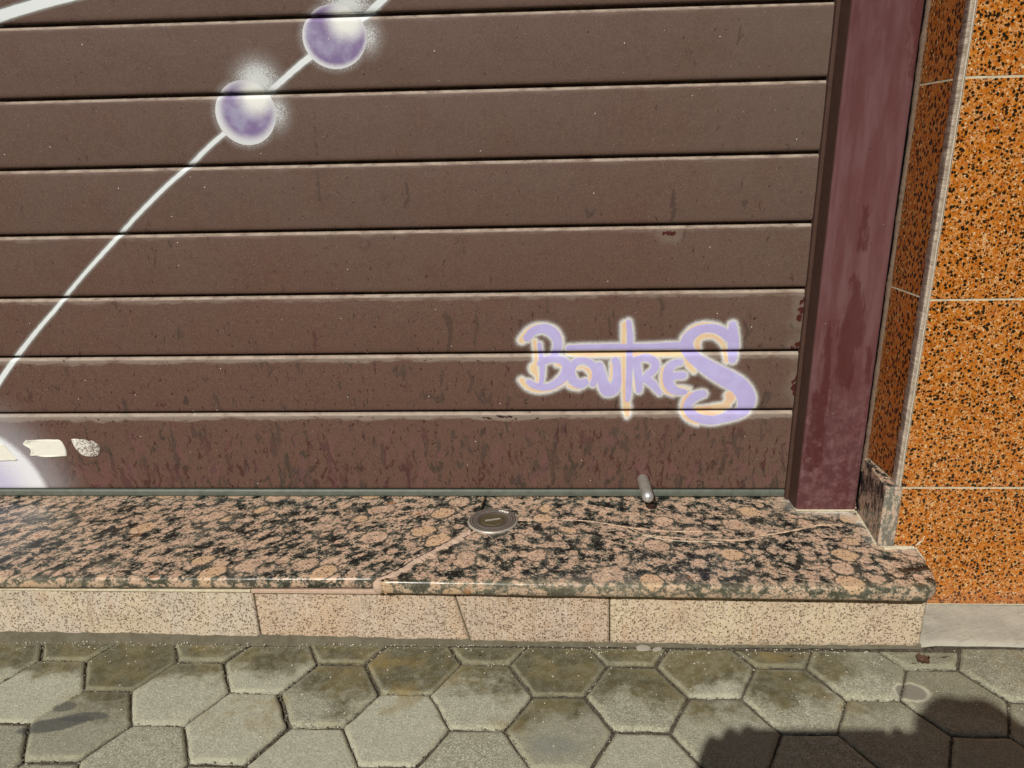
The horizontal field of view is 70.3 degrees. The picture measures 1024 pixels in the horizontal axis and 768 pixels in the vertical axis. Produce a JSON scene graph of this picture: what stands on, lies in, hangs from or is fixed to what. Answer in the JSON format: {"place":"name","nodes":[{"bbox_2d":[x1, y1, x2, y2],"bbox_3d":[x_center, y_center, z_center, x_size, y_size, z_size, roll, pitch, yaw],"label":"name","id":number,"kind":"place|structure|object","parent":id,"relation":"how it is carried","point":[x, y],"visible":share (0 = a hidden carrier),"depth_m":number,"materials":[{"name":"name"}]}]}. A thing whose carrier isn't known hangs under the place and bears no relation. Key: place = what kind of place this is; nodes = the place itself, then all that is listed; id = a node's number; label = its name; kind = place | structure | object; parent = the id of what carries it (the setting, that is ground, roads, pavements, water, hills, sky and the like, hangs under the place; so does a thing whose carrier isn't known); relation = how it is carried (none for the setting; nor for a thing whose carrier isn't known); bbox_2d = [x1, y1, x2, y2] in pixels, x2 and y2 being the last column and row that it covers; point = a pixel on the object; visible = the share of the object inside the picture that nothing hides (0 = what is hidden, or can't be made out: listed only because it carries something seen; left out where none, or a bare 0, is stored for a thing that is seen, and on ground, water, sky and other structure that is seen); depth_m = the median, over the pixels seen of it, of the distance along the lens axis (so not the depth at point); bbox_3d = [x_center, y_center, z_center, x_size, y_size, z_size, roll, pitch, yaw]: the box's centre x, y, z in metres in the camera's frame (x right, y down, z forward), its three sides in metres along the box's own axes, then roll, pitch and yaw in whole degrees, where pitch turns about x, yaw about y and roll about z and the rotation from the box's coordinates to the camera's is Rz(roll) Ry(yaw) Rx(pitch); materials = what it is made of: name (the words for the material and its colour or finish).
{"place":"outdoors","nodes":[
{"label":"outdoors","id":0,"kind":"place"},
{"bbox_2d":[0,643,1023,767],"bbox_3d":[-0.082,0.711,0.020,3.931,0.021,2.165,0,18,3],"label":"pavement","id":1,"kind":"structure","parent":0,"point":[408,730],"depth_m":0.92,"materials":[{"name":"grey concrete"}]},
{"bbox_2d":[0,631,920,648],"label":"mortar strip","id":2,"kind":"object","parent":1,"relation":"on","point":[41,638],"visible":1,"depth_m":1.05,"materials":[{"name":"grey concrete"}]},
{"bbox_2d":[0,458,936,645],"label":"doorstep","id":3,"kind":"object","parent":1,"relation":"on","point":[728,570],"visible":0.88,"depth_m":1.06,"materials":[{"name":"brown stone"}]},
{"bbox_2d":[468,508,517,533],"bbox_3d":[-0.031,0.220,1.171,0.081,0.004,0.081,0,18,3],"label":"floor lock","id":4,"kind":"object","parent":3,"relation":"on","point":[492,521],"visible":1,"depth_m":1.17,"materials":[{"name":"metal"}]},
{"bbox_2d":[4,641,1023,767],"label":"grit","id":5,"kind":"object","parent":1,"relation":"on","point":[844,703],"visible":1,"depth_m":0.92,"materials":[{"name":"grey gravel"}]},
{"bbox_2d":[636,645,661,651],"bbox_3d":[0.193,0.372,1.023,0.037,0.003,0.015,0,18,3],"label":"mortar flake","id":6,"kind":"object","parent":1,"relation":"on","point":[644,648],"visible":1,"depth_m":1.02,"materials":[{"name":"beige concrete"}]},
{"bbox_2d":[912,652,929,663],"bbox_3d":[0.551,0.371,0.982,0.027,0.011,0.018,0,18,3],"label":"dry leaf","id":7,"kind":"object","parent":1,"relation":"on","point":[923,659],"visible":1,"depth_m":0.98,"materials":[{"name":"brown plant"}]},
{"bbox_2d":[856,0,1023,604],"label":"tiled wall","id":8,"kind":"structure","parent":1,"relation":"on","point":[946,448],"depth_m":0.98,"materials":[{"name":"orange tile"}]},
{"bbox_2d":[784,0,930,510],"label":"shutter guide","id":9,"kind":"object","parent":8,"relation":"attached to","point":[871,64],"visible":0.99,"depth_m":1.05,"materials":[{"name":"red paint"}]},
{"bbox_2d":[0,0,833,502],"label":"roller shutter","id":10,"kind":"object","parent":9,"relation":"attached to","point":[404,246],"visible":1,"depth_m":1.13,"materials":[{"name":"brown paint"}]},
{"bbox_2d":[0,443,16,460],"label":"paper label","id":11,"kind":"object","parent":10,"relation":"attached to","point":[6,454],"visible":1,"depth_m":1.27,"materials":[{"name":"beige paper"}]},
{"bbox_2d":[23,439,66,456],"bbox_3d":[-0.811,0.112,1.261,0.073,0.033,0.004,0,18,3],"label":"paper label","id":12,"kind":"object","parent":10,"relation":"attached to","point":[48,448],"visible":1,"depth_m":1.26,"materials":[{"name":"beige paper"}]},
{"bbox_2d":[71,439,99,456],"bbox_3d":[-0.737,0.111,1.259,0.047,0.035,0.001,0,18,3],"label":"paper label","id":13,"kind":"object","parent":10,"relation":"attached to","point":[86,448],"visible":1,"depth_m":1.26,"materials":[{"name":"grey paper"}]},
{"bbox_2d":[920,604,1023,647],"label":"concrete strip","id":14,"kind":"object","parent":1,"relation":"on","point":[973,625],"visible":0.79,"depth_m":1.05,"materials":[{"name":"grey concrete"}]}
]}

